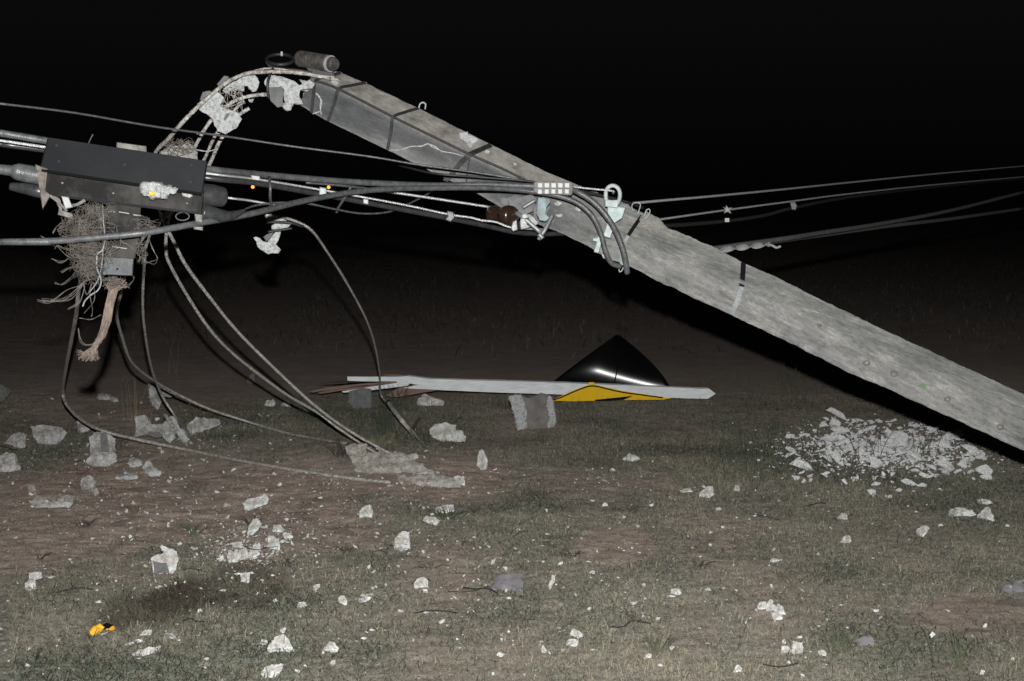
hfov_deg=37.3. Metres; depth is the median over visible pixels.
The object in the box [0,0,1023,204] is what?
sky
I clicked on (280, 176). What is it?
cable
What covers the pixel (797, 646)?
concrete chunk
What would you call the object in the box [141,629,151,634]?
concrete chunk
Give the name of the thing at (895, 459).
rubble piece
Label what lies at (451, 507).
concrete chunk
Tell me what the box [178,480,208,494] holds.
weed
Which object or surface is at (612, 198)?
cable
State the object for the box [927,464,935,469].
rubble piece
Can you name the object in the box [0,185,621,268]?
cable
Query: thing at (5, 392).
concrete chunk
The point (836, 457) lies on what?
rubble piece
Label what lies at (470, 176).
cable
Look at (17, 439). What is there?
concrete chunk
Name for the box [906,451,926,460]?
rubble piece
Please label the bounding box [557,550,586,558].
weed
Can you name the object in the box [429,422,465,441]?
concrete chunk
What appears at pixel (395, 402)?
weed
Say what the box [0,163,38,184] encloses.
cable sleeve
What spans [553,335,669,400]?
warning sign
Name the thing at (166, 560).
concrete chunk
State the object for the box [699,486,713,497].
concrete chunk
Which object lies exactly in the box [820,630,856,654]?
weed
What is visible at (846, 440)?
rubble piece
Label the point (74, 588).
twig
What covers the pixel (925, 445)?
weed
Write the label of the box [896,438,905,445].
rubble piece
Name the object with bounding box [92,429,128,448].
weed
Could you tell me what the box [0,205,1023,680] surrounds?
ground
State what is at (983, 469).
rubble piece
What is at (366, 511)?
concrete chunk
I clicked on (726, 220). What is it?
cable
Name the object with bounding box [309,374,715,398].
sign post
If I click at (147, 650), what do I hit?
concrete chunk
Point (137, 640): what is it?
concrete chunk
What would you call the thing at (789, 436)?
rubble piece
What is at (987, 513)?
concrete chunk
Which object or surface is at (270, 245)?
hanging chunk
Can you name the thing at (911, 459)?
rubble piece
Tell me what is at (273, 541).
concrete chunk
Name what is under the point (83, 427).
concrete chunk
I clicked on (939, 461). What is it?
rubble piece
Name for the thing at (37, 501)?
concrete chunk
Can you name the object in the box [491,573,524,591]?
stone
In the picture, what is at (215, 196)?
cable sleeve
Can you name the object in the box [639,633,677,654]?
weed
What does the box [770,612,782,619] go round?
concrete chunk
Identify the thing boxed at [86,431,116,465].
concrete chunk
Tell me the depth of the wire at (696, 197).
9.03 m
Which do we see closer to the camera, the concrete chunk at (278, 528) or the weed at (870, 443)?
the concrete chunk at (278, 528)
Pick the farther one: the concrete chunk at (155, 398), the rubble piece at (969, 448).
the concrete chunk at (155, 398)
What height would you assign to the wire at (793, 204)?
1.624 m
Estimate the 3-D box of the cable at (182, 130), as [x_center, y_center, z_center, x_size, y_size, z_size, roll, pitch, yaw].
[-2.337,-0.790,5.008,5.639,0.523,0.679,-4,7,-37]
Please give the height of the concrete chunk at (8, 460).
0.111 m
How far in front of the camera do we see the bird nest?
5.07 m
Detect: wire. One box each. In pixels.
[0,139,542,229]
[228,197,275,204]
[386,192,489,207]
[573,186,614,193]
[627,165,1023,204]
[660,176,1023,219]
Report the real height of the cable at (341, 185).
0.045 m
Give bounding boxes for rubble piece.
[786,434,794,438]
[792,459,811,469]
[827,407,846,419]
[829,417,840,427]
[830,453,841,462]
[831,434,845,440]
[833,426,845,432]
[843,438,852,442]
[845,442,861,450]
[857,429,865,433]
[858,440,870,446]
[867,489,875,494]
[868,456,883,468]
[878,445,888,452]
[885,438,902,445]
[886,431,907,438]
[890,457,900,461]
[896,437,907,442]
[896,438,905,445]
[901,478,916,485]
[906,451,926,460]
[907,441,919,447]
[907,455,914,464]
[914,436,925,440]
[916,483,926,486]
[919,472,929,477]
[927,426,939,432]
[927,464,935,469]
[936,441,950,448]
[936,460,954,468]
[937,462,953,470]
[943,429,963,440]
[958,461,966,467]
[962,445,977,453]
[975,465,992,474]
[980,473,991,479]
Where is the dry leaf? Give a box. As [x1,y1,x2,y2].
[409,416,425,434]
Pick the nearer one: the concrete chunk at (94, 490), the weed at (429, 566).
the weed at (429, 566)
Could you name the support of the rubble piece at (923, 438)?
on the ground at (30, 367)
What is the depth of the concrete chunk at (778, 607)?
5.82 m
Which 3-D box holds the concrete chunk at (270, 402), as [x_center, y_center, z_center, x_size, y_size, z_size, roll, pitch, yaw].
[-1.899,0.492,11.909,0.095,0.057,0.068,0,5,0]
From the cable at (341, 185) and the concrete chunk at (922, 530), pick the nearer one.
the cable at (341, 185)
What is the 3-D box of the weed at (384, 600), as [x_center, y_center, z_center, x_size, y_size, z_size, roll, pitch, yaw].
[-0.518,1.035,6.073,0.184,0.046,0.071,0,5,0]
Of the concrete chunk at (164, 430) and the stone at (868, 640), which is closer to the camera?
the stone at (868, 640)
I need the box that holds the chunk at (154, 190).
[139,182,191,199]
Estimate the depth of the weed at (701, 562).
6.55 m
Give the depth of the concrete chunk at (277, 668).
5.10 m
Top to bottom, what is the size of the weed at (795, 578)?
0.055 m
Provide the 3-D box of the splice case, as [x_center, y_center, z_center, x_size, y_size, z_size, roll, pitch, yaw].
[-0.848,-1.244,6.813,0.227,0.119,0.154,4,6,35]
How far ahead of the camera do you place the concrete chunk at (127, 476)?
8.75 m
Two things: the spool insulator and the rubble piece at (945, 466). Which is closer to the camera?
the spool insulator
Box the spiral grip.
[716,242,780,251]
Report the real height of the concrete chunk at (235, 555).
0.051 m
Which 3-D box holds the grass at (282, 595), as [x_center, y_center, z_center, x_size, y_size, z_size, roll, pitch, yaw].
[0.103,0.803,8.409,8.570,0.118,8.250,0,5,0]
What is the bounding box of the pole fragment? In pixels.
[508,393,555,429]
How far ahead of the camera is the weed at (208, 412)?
10.46 m
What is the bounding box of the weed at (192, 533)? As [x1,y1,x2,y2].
[180,522,215,536]
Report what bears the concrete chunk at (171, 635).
on the ground at (30, 367)
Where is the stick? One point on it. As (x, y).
(1012, 584)
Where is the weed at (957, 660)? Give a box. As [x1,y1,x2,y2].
[914,619,971,670]
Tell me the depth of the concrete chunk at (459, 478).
8.47 m
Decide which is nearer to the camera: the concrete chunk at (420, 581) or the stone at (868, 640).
the stone at (868, 640)
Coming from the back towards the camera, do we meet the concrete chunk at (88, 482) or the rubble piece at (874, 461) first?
the rubble piece at (874, 461)
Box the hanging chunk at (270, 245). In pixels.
[254,214,303,253]
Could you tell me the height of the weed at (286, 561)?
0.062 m
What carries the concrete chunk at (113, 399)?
on the ground at (30, 367)
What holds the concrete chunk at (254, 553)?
on the ground at (30, 367)
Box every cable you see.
[0,102,525,179]
[0,129,629,274]
[0,142,565,235]
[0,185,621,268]
[244,191,432,214]
[305,182,385,192]
[315,79,524,178]
[396,164,535,182]
[581,190,644,208]
[664,177,1023,226]
[713,191,1023,248]
[734,207,1023,249]
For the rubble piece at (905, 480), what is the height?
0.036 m
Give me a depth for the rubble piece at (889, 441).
9.76 m
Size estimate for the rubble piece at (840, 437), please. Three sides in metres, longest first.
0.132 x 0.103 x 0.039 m
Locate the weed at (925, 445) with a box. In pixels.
[909,430,944,461]
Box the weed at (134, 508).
[122,503,141,513]
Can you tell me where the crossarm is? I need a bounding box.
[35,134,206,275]
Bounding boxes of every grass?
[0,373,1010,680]
[2,393,1023,680]
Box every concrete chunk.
[0,385,10,401]
[0,452,20,471]
[5,432,26,447]
[25,571,41,590]
[28,485,36,491]
[31,495,73,507]
[32,424,66,444]
[77,420,89,432]
[80,475,96,489]
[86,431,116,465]
[91,487,99,495]
[96,393,112,399]
[110,397,118,401]
[114,472,138,479]
[125,639,144,644]
[126,457,143,467]
[132,646,155,655]
[134,415,189,442]
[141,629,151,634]
[142,460,161,476]
[148,382,174,408]
[151,545,178,573]
[165,633,175,640]
[187,417,220,434]
[227,551,240,562]
[231,542,242,547]
[239,547,249,559]
[240,572,249,582]
[243,493,268,510]
[246,373,255,382]
[247,518,261,534]
[248,550,259,558]
[253,543,260,550]
[261,663,282,677]
[264,400,275,406]
[267,536,279,549]
[267,634,293,651]
[272,524,284,531]
[281,401,290,406]
[283,532,292,538]
[297,601,306,606]
[313,584,319,590]
[323,641,338,651]
[338,595,346,604]
[345,443,386,466]
[349,388,371,408]
[354,451,434,474]
[358,593,373,602]
[359,505,373,517]
[394,531,410,550]
[397,474,462,487]
[410,453,418,459]
[414,577,427,588]
[417,394,444,405]
[423,516,440,524]
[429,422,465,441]
[435,504,454,512]
[453,475,464,485]
[476,449,487,469]
[541,645,546,652]
[549,574,555,588]
[566,639,577,646]
[569,629,582,637]
[622,453,639,460]
[670,589,681,594]
[681,488,691,491]
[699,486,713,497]
[733,485,739,490]
[733,665,742,672]
[757,601,765,609]
[766,602,775,610]
[770,558,781,561]
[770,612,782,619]
[773,604,785,614]
[781,645,791,654]
[791,641,802,653]
[818,650,826,655]
[837,513,847,518]
[840,535,850,542]
[916,525,929,536]
[948,507,975,515]
[977,499,991,503]
[977,506,994,520]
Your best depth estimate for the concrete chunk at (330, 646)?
5.39 m
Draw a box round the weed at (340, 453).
[321,437,353,457]
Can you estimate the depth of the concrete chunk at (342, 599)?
6.00 m
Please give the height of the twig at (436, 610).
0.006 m
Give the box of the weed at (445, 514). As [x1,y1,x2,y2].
[419,506,484,519]
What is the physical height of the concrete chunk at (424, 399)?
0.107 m
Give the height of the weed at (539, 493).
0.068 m
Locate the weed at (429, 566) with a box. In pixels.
[415,562,443,569]
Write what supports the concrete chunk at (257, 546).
on the ground at (30, 367)
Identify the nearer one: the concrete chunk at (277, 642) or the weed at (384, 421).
the concrete chunk at (277, 642)
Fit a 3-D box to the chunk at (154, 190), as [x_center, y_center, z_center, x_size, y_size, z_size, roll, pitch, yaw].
[-1.157,-0.501,5.088,0.178,0.062,0.095,-2,6,-18]
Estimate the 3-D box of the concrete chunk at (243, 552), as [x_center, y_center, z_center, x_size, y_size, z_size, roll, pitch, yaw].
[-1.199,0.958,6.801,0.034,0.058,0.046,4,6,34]
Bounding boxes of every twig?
[56,587,90,592]
[414,610,457,612]
[448,586,487,591]
[463,587,497,592]
[610,620,650,626]
[763,662,798,666]
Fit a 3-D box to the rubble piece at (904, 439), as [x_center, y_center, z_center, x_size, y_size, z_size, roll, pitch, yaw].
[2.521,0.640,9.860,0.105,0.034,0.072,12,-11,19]
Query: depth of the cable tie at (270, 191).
5.64 m
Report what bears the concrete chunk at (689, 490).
on the ground at (30, 367)
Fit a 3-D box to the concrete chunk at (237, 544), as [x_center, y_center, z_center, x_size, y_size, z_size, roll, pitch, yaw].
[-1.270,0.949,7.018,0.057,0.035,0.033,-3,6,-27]
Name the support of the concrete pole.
on the ground at (30, 367)
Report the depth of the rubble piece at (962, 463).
9.02 m
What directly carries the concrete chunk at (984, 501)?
on the ground at (30, 367)
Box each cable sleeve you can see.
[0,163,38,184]
[9,182,46,197]
[202,204,245,221]
[203,184,227,206]
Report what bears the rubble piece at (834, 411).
on the ground at (30, 367)
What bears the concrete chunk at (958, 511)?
on the ground at (30, 367)
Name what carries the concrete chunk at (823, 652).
on the ground at (30, 367)
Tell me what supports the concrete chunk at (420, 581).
on the ground at (30, 367)
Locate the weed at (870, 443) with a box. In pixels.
[846,421,889,458]
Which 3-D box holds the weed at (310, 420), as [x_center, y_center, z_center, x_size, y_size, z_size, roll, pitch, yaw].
[-1.367,0.518,10.723,0.363,0.188,0.224,0,5,0]
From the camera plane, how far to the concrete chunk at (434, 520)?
7.47 m
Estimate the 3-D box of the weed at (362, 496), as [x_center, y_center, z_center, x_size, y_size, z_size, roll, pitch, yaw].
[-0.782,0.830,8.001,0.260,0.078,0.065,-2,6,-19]
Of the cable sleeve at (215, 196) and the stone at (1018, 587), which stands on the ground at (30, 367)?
the stone at (1018, 587)
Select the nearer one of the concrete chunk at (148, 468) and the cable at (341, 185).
the cable at (341, 185)
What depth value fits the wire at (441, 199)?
6.45 m
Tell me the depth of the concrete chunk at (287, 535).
7.25 m
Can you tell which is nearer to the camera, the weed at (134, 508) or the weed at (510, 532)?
the weed at (510, 532)
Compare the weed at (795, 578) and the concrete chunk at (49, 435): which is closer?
the weed at (795, 578)
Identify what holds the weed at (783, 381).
on the ground at (30, 367)
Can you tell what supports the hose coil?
attached to the concrete pole
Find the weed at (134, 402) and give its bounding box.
[121,381,151,419]
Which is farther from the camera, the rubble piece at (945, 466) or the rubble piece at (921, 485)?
the rubble piece at (945, 466)
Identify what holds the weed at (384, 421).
on the ground at (30, 367)
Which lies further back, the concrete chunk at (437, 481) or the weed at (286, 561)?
the concrete chunk at (437, 481)
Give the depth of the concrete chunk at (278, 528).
7.39 m
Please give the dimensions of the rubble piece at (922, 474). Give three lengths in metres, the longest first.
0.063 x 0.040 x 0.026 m
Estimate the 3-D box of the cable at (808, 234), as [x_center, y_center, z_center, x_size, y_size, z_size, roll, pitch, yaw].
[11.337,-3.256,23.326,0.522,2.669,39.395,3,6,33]
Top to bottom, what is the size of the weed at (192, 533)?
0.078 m
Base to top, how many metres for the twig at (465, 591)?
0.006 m
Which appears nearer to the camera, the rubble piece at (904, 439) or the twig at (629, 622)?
the twig at (629, 622)
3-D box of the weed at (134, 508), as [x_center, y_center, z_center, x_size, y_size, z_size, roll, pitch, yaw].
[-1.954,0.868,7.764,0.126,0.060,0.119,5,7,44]
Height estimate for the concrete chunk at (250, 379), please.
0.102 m
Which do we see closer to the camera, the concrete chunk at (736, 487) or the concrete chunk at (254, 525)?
the concrete chunk at (254, 525)
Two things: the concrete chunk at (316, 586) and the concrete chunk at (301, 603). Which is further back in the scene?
the concrete chunk at (316, 586)
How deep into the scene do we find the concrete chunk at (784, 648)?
5.35 m
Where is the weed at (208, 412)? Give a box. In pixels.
[186,399,223,431]
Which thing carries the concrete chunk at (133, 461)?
on the ground at (30, 367)
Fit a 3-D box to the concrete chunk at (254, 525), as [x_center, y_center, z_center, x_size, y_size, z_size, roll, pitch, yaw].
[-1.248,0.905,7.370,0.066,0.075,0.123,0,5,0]
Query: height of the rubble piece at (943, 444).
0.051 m
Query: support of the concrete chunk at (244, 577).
on the ground at (30, 367)
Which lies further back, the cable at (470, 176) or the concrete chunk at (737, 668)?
the cable at (470, 176)
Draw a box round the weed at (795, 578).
[775,572,813,583]
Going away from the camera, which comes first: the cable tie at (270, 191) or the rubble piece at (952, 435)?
the cable tie at (270, 191)
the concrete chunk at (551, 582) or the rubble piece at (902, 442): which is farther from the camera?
the rubble piece at (902, 442)
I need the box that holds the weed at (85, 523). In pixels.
[69,516,102,527]
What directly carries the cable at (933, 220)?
attached to the concrete pole
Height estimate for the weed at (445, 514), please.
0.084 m
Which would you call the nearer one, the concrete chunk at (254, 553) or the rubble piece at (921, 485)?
the concrete chunk at (254, 553)
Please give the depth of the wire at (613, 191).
6.45 m
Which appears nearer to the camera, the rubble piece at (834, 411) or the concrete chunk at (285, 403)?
the rubble piece at (834, 411)
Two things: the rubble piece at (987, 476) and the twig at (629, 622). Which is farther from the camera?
the rubble piece at (987, 476)
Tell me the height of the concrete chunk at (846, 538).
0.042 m
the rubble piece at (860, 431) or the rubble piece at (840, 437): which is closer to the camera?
the rubble piece at (840, 437)
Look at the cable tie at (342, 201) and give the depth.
6.04 m
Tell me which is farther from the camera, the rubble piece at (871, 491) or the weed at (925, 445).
the weed at (925, 445)
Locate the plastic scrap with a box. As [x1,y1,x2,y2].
[89,623,115,635]
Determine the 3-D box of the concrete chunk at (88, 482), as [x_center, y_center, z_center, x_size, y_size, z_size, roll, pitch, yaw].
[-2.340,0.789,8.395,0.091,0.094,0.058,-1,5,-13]
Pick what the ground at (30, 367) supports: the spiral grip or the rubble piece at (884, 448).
the rubble piece at (884, 448)
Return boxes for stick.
[1005,577,1023,587]
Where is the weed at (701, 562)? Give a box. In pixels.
[692,559,717,567]
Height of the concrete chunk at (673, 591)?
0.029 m
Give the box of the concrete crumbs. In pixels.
[0,380,1023,680]
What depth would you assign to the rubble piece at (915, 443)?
9.70 m
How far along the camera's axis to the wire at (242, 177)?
5.98 m
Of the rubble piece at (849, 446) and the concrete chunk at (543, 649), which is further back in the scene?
the rubble piece at (849, 446)
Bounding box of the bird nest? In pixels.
[37,202,160,361]
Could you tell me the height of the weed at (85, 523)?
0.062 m
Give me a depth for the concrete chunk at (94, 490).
8.23 m
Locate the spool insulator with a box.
[485,205,529,231]
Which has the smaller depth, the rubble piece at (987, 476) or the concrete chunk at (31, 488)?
the concrete chunk at (31, 488)
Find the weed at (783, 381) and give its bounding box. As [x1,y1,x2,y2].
[779,361,806,396]
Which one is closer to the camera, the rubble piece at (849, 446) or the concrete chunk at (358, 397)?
the rubble piece at (849, 446)
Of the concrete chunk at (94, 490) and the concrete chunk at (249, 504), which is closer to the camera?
the concrete chunk at (249, 504)
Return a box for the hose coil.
[265,51,311,97]
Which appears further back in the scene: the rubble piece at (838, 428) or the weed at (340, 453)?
the rubble piece at (838, 428)
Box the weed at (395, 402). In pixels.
[377,383,408,408]
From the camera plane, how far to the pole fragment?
10.61 m
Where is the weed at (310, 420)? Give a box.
[294,403,337,426]
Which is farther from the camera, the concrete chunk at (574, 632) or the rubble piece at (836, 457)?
the rubble piece at (836, 457)
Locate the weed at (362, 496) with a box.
[343,492,380,503]
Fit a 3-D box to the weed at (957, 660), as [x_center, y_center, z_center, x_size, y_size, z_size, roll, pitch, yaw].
[1.512,1.046,5.174,0.140,0.167,0.273,-3,6,-28]
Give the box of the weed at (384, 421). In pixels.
[358,401,397,434]
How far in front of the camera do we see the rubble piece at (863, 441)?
9.75 m
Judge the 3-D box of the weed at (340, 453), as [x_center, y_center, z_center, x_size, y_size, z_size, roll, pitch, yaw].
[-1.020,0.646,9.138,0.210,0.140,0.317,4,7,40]
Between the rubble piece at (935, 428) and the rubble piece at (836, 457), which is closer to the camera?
the rubble piece at (836, 457)
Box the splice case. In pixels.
[294,50,338,75]
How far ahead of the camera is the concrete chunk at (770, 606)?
5.85 m
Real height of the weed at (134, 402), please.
0.342 m
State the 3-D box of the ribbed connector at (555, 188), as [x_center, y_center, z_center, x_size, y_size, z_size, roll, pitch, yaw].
[0.174,-0.639,6.374,0.170,0.059,0.078,0,5,0]
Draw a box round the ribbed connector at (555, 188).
[533,181,572,194]
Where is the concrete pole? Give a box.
[61,67,1023,483]
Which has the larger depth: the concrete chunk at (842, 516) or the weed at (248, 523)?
the concrete chunk at (842, 516)
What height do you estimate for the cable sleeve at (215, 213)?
0.068 m
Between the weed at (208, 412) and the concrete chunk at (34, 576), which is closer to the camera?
the concrete chunk at (34, 576)
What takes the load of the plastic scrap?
on the ground at (30, 367)
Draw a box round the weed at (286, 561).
[263,556,309,566]
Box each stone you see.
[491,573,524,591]
[855,636,873,645]
[1001,582,1023,593]
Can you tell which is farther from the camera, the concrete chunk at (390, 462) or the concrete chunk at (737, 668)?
the concrete chunk at (390, 462)
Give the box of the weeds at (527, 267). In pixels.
[0,213,1023,358]
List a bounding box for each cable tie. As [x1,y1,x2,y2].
[268,176,272,205]
[335,186,351,212]
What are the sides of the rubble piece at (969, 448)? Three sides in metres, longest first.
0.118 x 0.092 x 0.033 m
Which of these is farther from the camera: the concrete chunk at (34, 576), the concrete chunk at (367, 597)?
the concrete chunk at (34, 576)
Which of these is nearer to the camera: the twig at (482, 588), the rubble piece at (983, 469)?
the twig at (482, 588)
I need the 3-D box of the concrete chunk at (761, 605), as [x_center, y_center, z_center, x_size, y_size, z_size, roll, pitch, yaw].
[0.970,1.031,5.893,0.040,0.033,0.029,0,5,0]
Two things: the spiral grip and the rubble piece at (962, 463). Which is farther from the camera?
the rubble piece at (962, 463)
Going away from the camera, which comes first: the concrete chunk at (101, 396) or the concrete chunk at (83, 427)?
the concrete chunk at (83, 427)
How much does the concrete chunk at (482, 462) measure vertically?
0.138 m
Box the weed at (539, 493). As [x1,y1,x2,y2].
[520,489,550,499]
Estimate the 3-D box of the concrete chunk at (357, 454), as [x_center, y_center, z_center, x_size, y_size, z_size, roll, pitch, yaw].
[-0.857,0.681,9.065,0.275,0.134,0.308,-2,6,-24]
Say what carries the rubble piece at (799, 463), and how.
on the ground at (30, 367)
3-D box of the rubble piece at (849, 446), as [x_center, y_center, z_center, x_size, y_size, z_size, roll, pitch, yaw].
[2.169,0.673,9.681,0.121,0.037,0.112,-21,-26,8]
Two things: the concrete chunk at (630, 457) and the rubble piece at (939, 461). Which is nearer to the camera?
the rubble piece at (939, 461)
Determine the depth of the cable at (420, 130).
6.70 m
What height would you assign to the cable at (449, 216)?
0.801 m
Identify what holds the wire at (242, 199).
attached to the concrete pole
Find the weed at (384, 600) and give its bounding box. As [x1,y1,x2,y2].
[360,593,402,601]
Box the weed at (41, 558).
[33,549,63,559]
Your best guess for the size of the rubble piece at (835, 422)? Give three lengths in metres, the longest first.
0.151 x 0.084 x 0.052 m
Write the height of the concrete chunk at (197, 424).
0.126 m
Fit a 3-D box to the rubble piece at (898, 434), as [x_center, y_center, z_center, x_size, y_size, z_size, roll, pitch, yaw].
[2.535,0.624,9.988,0.132,0.057,0.142,25,15,37]
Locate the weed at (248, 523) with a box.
[232,512,266,528]
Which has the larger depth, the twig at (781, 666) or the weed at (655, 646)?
the weed at (655, 646)
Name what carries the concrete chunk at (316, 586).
on the ground at (30, 367)
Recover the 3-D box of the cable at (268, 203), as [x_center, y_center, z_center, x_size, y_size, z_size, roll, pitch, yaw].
[-0.704,-0.557,6.022,0.124,0.141,1.581,3,6,27]
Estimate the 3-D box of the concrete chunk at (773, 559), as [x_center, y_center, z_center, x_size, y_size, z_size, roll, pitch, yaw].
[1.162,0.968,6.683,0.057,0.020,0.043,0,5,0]
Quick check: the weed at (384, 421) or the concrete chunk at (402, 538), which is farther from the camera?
the weed at (384, 421)
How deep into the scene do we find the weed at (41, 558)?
6.79 m
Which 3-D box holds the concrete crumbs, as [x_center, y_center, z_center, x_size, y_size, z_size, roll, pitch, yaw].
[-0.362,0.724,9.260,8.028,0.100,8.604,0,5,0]
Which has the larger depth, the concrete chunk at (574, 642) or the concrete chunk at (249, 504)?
the concrete chunk at (249, 504)
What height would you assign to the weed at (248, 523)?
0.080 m
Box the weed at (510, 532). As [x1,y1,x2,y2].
[487,526,530,537]

